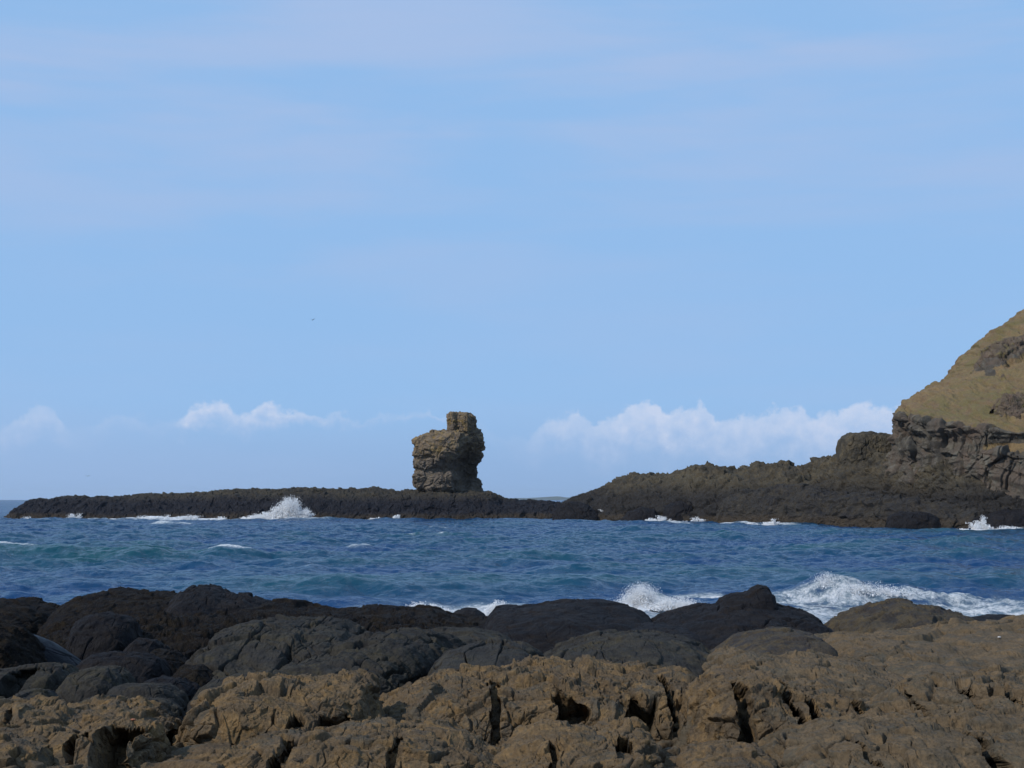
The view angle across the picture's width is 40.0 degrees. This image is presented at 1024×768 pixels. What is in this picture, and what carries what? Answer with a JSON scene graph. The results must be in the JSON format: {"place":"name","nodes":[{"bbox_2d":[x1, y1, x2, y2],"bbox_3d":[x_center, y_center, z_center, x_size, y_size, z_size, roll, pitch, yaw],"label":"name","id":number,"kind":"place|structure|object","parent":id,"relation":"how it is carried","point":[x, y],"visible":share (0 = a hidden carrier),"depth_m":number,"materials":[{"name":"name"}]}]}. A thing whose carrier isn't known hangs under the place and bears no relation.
{"place":"outdoors","nodes":[
{"label":"outdoors","id":0,"kind":"place"},
{"bbox_2d":[4,651,880,767],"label":"foreshore","id":1,"kind":"structure","parent":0,"point":[193,756],"depth_m":10.86,"materials":[{"name":"brown stone"}]},
{"bbox_2d":[0,623,46,667],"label":"boulder","id":2,"kind":"object","parent":1,"relation":"on","point":[19,646],"visible":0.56,"depth_m":17.89,"materials":[{"name":"black stone"}]},
{"bbox_2d":[0,597,59,634],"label":"rock outcrop","id":3,"kind":"object","parent":1,"relation":"on","point":[31,614],"visible":0.46,"depth_m":28.62,"materials":[{"name":"black stone"}]},
{"bbox_2d":[6,688,60,699],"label":"boulder","id":4,"kind":"object","parent":1,"relation":"on","point":[27,694],"visible":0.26,"depth_m":14.53,"materials":[{"name":"grey stone"}]},
{"bbox_2d":[0,662,78,697],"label":"boulder","id":5,"kind":"object","parent":1,"relation":"on","point":[44,675],"visible":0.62,"depth_m":16.11,"materials":[{"name":"grey stone"}]},
{"bbox_2d":[0,722,79,767],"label":"rock block","id":6,"kind":"object","parent":1,"relation":"on","point":[22,745],"visible":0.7,"depth_m":10.60,"materials":[{"name":"brown stone"}]},
{"bbox_2d":[33,634,81,665],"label":"wet rock","id":7,"kind":"object","parent":1,"relation":"on","point":[54,652],"visible":0.18,"depth_m":18.72,"materials":[{"name":"grey stone"}]},
{"bbox_2d":[0,693,181,743],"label":"rock block","id":8,"kind":"object","parent":1,"relation":"on","point":[18,712],"visible":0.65,"depth_m":12.32,"materials":[{"name":"brown stone"}]},
{"bbox_2d":[56,665,135,703],"bbox_3d":[-4.691,3.506,15.817,0.859,0.661,1.535,0,-5,0],"label":"boulder","id":9,"kind":"object","parent":1,"relation":"on","point":[80,685],"visible":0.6,"depth_m":15.37,"materials":[{"name":"grey stone"}]},
{"bbox_2d":[78,694,116,702],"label":"boulder","id":10,"kind":"object","parent":1,"relation":"on","point":[111,695],"visible":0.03,"depth_m":14.01,"materials":[{"name":"stone"}]},
{"bbox_2d":[65,611,142,659],"bbox_3d":[-6.405,4.087,22.203,1.109,0.986,1.952,0,-5,0],"label":"boulder","id":11,"kind":"object","parent":1,"relation":"on","point":[97,633],"visible":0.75,"depth_m":21.62,"materials":[{"name":"black stone"}]},
{"bbox_2d":[37,586,176,635],"bbox_3d":[-7.635,4.822,28.689,3.496,1.283,5.539,0,-5,0],"label":"rock outcrop","id":12,"kind":"object","parent":1,"relation":"on","point":[125,601],"visible":0.32,"depth_m":27.71,"materials":[{"name":"black stone"}]},
{"bbox_2d":[49,711,170,767],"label":"rock block","id":13,"kind":"object","parent":1,"relation":"on","point":[121,740],"visible":0.9,"depth_m":11.02,"materials":[{"name":"brown stone"}]},
{"bbox_2d":[76,651,172,682],"bbox_3d":[-5.183,3.979,18.745,1.316,0.835,1.797,0,-5,0],"label":"boulder","id":14,"kind":"object","parent":1,"relation":"on","point":[142,666],"visible":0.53,"depth_m":18.41,"materials":[{"name":"grey stone"}]},
{"bbox_2d":[123,637,169,652],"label":"boulder","id":15,"kind":"object","parent":1,"relation":"on","point":[139,644],"visible":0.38,"depth_m":20.98,"materials":[{"name":"grey stone"}]},
{"bbox_2d":[106,682,189,709],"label":"boulder","id":16,"kind":"object","parent":1,"relation":"on","point":[174,693],"visible":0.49,"depth_m":14.98,"materials":[{"name":"grey stone"}]},
{"bbox_2d":[147,697,185,720],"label":"boulder","id":17,"kind":"object","parent":1,"relation":"on","point":[173,708],"visible":0.16,"depth_m":13.78,"materials":[{"name":"grey stone"}]},
{"bbox_2d":[150,648,188,674],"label":"boulder","id":18,"kind":"object","parent":1,"relation":"on","point":[175,659],"visible":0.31,"depth_m":20.08,"materials":[{"name":"black stone"}]},
{"bbox_2d":[143,675,199,700],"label":"boulder","id":19,"kind":"object","parent":1,"relation":"on","point":[188,687],"visible":0.22,"depth_m":16.14,"materials":[{"name":"grey stone"}]},
{"bbox_2d":[172,664,213,686],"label":"boulder","id":20,"kind":"object","parent":1,"relation":"on","point":[201,675],"visible":0.3,"depth_m":17.67,"materials":[{"name":"grey stone"}]},
{"bbox_2d":[163,584,270,614],"bbox_3d":[-5.739,4.715,28.021,2.218,1.387,4.658,0,-5,0],"label":"rock outcrop","id":21,"kind":"object","parent":1,"relation":"on","point":[204,599],"visible":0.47,"depth_m":27.27,"materials":[{"name":"grey stone"}]},
{"bbox_2d":[184,668,289,712],"bbox_3d":[-3.015,3.502,15.715,1.235,0.625,1.970,0,-5,0],"label":"boulder","id":22,"kind":"object","parent":1,"relation":"on","point":[213,683],"visible":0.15,"depth_m":15.71,"materials":[{"name":"stone"}]},
{"bbox_2d":[40,610,471,658],"bbox_3d":[-4.351,4.349,23.758,8.281,0.925,6.194,0,-5,0],"label":"rock ledge","id":23,"kind":"object","parent":1,"relation":"on","point":[187,635],"visible":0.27,"depth_m":23.78,"materials":[{"name":"black stone"}]},
{"bbox_2d":[185,614,365,678],"bbox_3d":[-3.385,3.975,20.030,2.812,1.232,5.524,0,-5,0],"label":"rock slab","id":24,"kind":"object","parent":1,"relation":"on","point":[278,641],"visible":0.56,"depth_m":18.98,"materials":[{"name":"grey stone"}]},
{"bbox_2d":[172,668,384,746],"bbox_3d":[-2.085,3.126,13.056,1.792,0.870,2.633,0,-5,0],"label":"rock block","id":25,"kind":"object","parent":1,"relation":"on","point":[232,710],"visible":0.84,"depth_m":12.33,"materials":[{"name":"brown stone"}]},
{"bbox_2d":[208,714,500,767],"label":"rock block","id":26,"kind":"object","parent":1,"relation":"on","point":[380,741],"visible":0.95,"depth_m":10.68,"materials":[{"name":"brown stone"}]},
{"bbox_2d":[233,598,487,628],"bbox_3d":[-2.742,4.707,26.470,5.877,1.151,6.608,0,-5,0],"label":"rock ledge","id":27,"kind":"object","parent":1,"relation":"on","point":[422,613],"visible":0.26,"depth_m":27.07,"materials":[{"name":"black stone"}]},
{"bbox_2d":[280,627,466,694],"bbox_3d":[-2.013,3.876,18.429,2.397,1.159,5.966,-1,-5,11],"label":"rock slab","id":28,"kind":"object","parent":1,"relation":"on","point":[391,659],"visible":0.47,"depth_m":17.75,"materials":[{"name":"grey stone"}]},
{"bbox_2d":[454,607,485,615],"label":"boulder","id":29,"kind":"object","parent":1,"relation":"on","point":[467,611],"visible":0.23,"depth_m":33.41,"materials":[{"name":"grey stone"}]},
{"bbox_2d":[430,627,511,644],"bbox_3d":[-0.938,4.111,21.480,2.203,0.721,4.577,0,-5,0],"label":"rock dome","id":30,"kind":"object","parent":1,"relation":"on","point":[467,635],"visible":0.22,"depth_m":21.50,"materials":[{"name":"grey stone"}]},
{"bbox_2d":[427,636,543,675],"bbox_3d":[-0.293,3.557,16.953,1.708,0.875,4.459,0,-5,0],"label":"rock dome","id":31,"kind":"object","parent":1,"relation":"on","point":[498,651],"visible":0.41,"depth_m":16.82,"materials":[{"name":"grey stone"}]},
{"bbox_2d":[379,654,696,744],"bbox_3d":[0.292,3.300,14.540,3.659,0.941,3.460,0,-5,0],"label":"rock ledge","id":32,"kind":"object","parent":1,"relation":"on","point":[502,701],"visible":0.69,"depth_m":13.54,"materials":[{"name":"brown stone"}]},
{"bbox_2d":[483,599,651,653],"bbox_3d":[1.076,4.578,25.910,3.367,1.113,6.107,0,-5,0],"label":"rock dome","id":33,"kind":"object","parent":1,"relation":"on","point":[544,626],"visible":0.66,"depth_m":24.88,"materials":[{"name":"black stone"}]},
{"bbox_2d":[490,716,665,767],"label":"rock block","id":34,"kind":"object","parent":1,"relation":"on","point":[542,743],"visible":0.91,"depth_m":10.79,"materials":[{"name":"brown stone"}]},
{"bbox_2d":[543,629,710,677],"bbox_3d":[1.480,3.648,17.966,2.580,0.938,5.265,0,-5,0],"label":"rock dome","id":35,"kind":"object","parent":1,"relation":"on","point":[662,649],"visible":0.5,"depth_m":17.39,"materials":[{"name":"grey stone"}]},
{"bbox_2d":[630,622,703,644],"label":"rock outcrop","id":36,"kind":"object","parent":1,"relation":"on","point":[668,628],"visible":0.24,"depth_m":23.83,"materials":[{"name":"grey stone"}]},
{"bbox_2d":[675,739,778,767],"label":"rock block","id":37,"kind":"object","parent":1,"relation":"on","point":[725,753],"visible":1,"depth_m":10.50,"materials":[{"name":"brown stone"}]},
{"bbox_2d":[651,603,833,649],"bbox_3d":[4.081,4.469,24.915,3.308,1.170,5.629,0,-5,0],"label":"rock outcrop","id":38,"kind":"object","parent":1,"relation":"on","point":[712,625],"visible":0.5,"depth_m":24.08,"materials":[{"name":"black stone"}]},
{"bbox_2d":[715,584,778,609],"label":"rock outcrop","id":39,"kind":"object","parent":1,"relation":"on","point":[760,596],"visible":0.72,"depth_m":25.06,"materials":[{"name":"grey stone"}]},
{"bbox_2d":[673,663,866,743],"bbox_3d":[2.456,3.099,13.026,1.935,0.871,2.770,0,-5,0],"label":"rock block","id":40,"kind":"object","parent":1,"relation":"on","point":[748,703],"visible":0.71,"depth_m":12.37,"materials":[{"name":"brown stone"}]},
{"bbox_2d":[710,626,837,655],"bbox_3d":[3.529,3.801,19.367,1.533,0.793,4.047,0,-5,0],"label":"rock dome","id":41,"kind":"object","parent":1,"relation":"on","point":[773,640],"visible":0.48,"depth_m":18.87,"materials":[{"name":"grey stone"}]},
{"bbox_2d":[702,645,903,700],"bbox_3d":[3.355,3.382,15.688,2.668,0.734,5.276,0,-5,0],"label":"rock slab","id":42,"kind":"object","parent":1,"relation":"on","point":[854,678],"visible":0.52,"depth_m":15.60,"materials":[{"name":"brown stone"}]},
{"bbox_2d":[757,703,1023,767],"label":"rock slab","id":43,"kind":"object","parent":1,"relation":"on","point":[992,736],"visible":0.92,"depth_m":10.34,"materials":[{"name":"brown stone"}]},
{"bbox_2d":[824,598,974,632],"bbox_3d":[7.074,4.380,24.715,2.954,1.114,5.076,0,-5,0],"label":"rock outcrop","id":44,"kind":"object","parent":1,"relation":"on","point":[893,613],"visible":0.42,"depth_m":24.36,"materials":[{"name":"stone"}]},
{"bbox_2d":[814,614,1023,677],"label":"rock slab","id":45,"kind":"object","parent":1,"relation":"on","point":[955,645],"visible":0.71,"depth_m":18.84,"materials":[{"name":"brown stone"}]},
{"bbox_2d":[854,664,1023,716],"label":"rock ledge","id":46,"kind":"object","parent":1,"relation":"on","point":[931,693],"visible":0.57,"depth_m":12.58,"materials":[{"name":"brown stone"}]},
{"bbox_2d":[972,614,1017,620],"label":"rock outcrop","id":47,"kind":"object","parent":1,"relation":"on","point":[990,616],"visible":0.17,"depth_m":28.75,"materials":[{"name":"grey stone"}]},
{"bbox_2d":[0,500,1023,623],"bbox_3d":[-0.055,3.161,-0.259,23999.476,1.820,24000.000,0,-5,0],"label":"sea","id":48,"kind":"structure","parent":0,"point":[480,564],"depth_m":72.43,"materials":[{"name":"blue liquid"}]},
{"bbox_2d":[22,513,224,519],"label":"spray","id":49,"kind":"object","parent":48,"relation":"on","point":[155,517],"visible":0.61,"depth_m":220.86,"materials":[{"name":"white liquid"}]},
{"bbox_2d":[239,494,315,518],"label":"spray","id":50,"kind":"object","parent":48,"relation":"on","point":[290,507],"visible":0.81,"depth_m":219.06,"materials":[{"name":"white liquid"}]},
{"bbox_2d":[4,486,561,518],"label":"reef","id":51,"kind":"object","parent":48,"relation":"in","point":[339,502],"visible":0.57,"depth_m":226.35},
{"bbox_2d":[372,490,502,512],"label":"rock plinth","id":52,"kind":"object","parent":51,"relation":"on","point":[439,502],"visible":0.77,"depth_m":227.14,"materials":[{"name":"grey stone"}]},
{"bbox_2d":[411,411,485,492],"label":"sea stack","id":53,"kind":"object","parent":52,"relation":"on","point":[449,458],"visible":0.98,"depth_m":232.42,"materials":[{"name":"brown stone"}]},
{"bbox_2d":[405,599,506,615],"bbox_3d":[-0.847,6.314,39.969,3.173,0.597,5.298,-2,-5,28],"label":"spray","id":54,"kind":"object","parent":48,"relation":"on","point":[488,610],"visible":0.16,"depth_m":38.54,"materials":[{"name":"white liquid"}]},
{"bbox_2d":[620,506,657,520],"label":"boulder","id":55,"kind":"object","parent":48,"relation":"in","point":[641,513],"visible":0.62,"depth_m":199.38,"materials":[{"name":"grey stone"}]},
{"bbox_2d":[597,509,705,521],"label":"spray","id":56,"kind":"object","parent":48,"relation":"on","point":[661,518],"visible":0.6,"depth_m":196.50,"materials":[{"name":"white liquid"}]},
{"bbox_2d":[610,582,698,611],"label":"spray","id":57,"kind":"object","parent":48,"relation":"on","point":[642,600],"visible":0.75,"depth_m":42.72,"materials":[{"name":"white liquid"}]},
{"bbox_2d":[745,519,779,524],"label":"spray","id":58,"kind":"object","parent":48,"relation":"on","point":[771,523],"visible":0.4,"depth_m":170.77,"materials":[{"name":"white liquid"}]},
{"bbox_2d":[788,573,932,597],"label":"spray","id":59,"kind":"object","parent":48,"relation":"on","point":[891,593],"visible":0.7,"depth_m":45.49,"materials":[{"name":"white liquid"}]},
{"bbox_2d":[885,511,940,528],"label":"boulder","id":60,"kind":"object","parent":48,"relation":"in","point":[912,520],"visible":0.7,"depth_m":146.14,"materials":[{"name":"grey stone"}]},
{"bbox_2d":[959,516,1020,529],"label":"spray","id":61,"kind":"object","parent":48,"relation":"on","point":[982,526],"visible":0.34,"depth_m":144.81,"materials":[{"name":"white liquid"}]},
{"bbox_2d":[970,509,1023,528],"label":"boulder","id":62,"kind":"object","parent":48,"relation":"in","point":[1003,518],"visible":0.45,"depth_m":149.87,"materials":[{"name":"grey stone"}]},
{"bbox_2d":[0,0,1023,499],"label":"sky","id":63,"kind":"structure","parent":0,"point":[619,238],"materials":[{"name":"blue"}]},
{"bbox_2d":[508,496,569,499],"bbox_3d":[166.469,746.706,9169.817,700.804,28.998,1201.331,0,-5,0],"label":"distant land","id":64,"kind":"structure","parent":0,"point":[552,498],"depth_m":8648.25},
{"bbox_2d":[559,452,1023,520],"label":"rocky shore","id":65,"kind":"structure","parent":0,"point":[706,488],"depth_m":193.68,"materials":[{"name":"stone"}]},
{"bbox_2d":[552,501,598,520],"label":"boulder","id":66,"kind":"object","parent":65,"relation":"on","point":[574,510],"visible":0.69,"depth_m":208.79,"materials":[{"name":"black stone"}]},
{"bbox_2d":[662,501,692,520],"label":"boulder","id":67,"kind":"object","parent":65,"relation":"on","point":[674,511],"visible":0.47,"depth_m":197.34,"materials":[{"name":"grey stone"}]},
{"bbox_2d":[713,483,1011,528],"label":"rock ledge","id":68,"kind":"object","parent":65,"relation":"on","point":[798,502],"visible":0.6,"depth_m":172.71,"materials":[{"name":"grey stone"}]},
{"bbox_2d":[836,431,891,467],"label":"rock outcrop","id":69,"kind":"object","parent":65,"relation":"on","point":[854,448],"visible":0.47,"depth_m":184.63,"materials":[{"name":"stone"}]},
{"bbox_2d":[882,309,1023,500],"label":"headland hill","id":70,"kind":"structure","parent":0,"point":[955,423],"depth_m":169.15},
{"bbox_2d":[973,334,1023,366],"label":"rock outcrop","id":71,"kind":"object","parent":70,"relation":"on","point":[1002,348],"visible":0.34,"depth_m":192.06,"materials":[{"name":"stone"}]},
{"bbox_2d":[989,392,1023,418],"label":"rock outcrop","id":72,"kind":"object","parent":70,"relation":"on","point":[1010,404],"visible":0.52,"depth_m":165.00,"materials":[{"name":"brown stone"}]}
]}

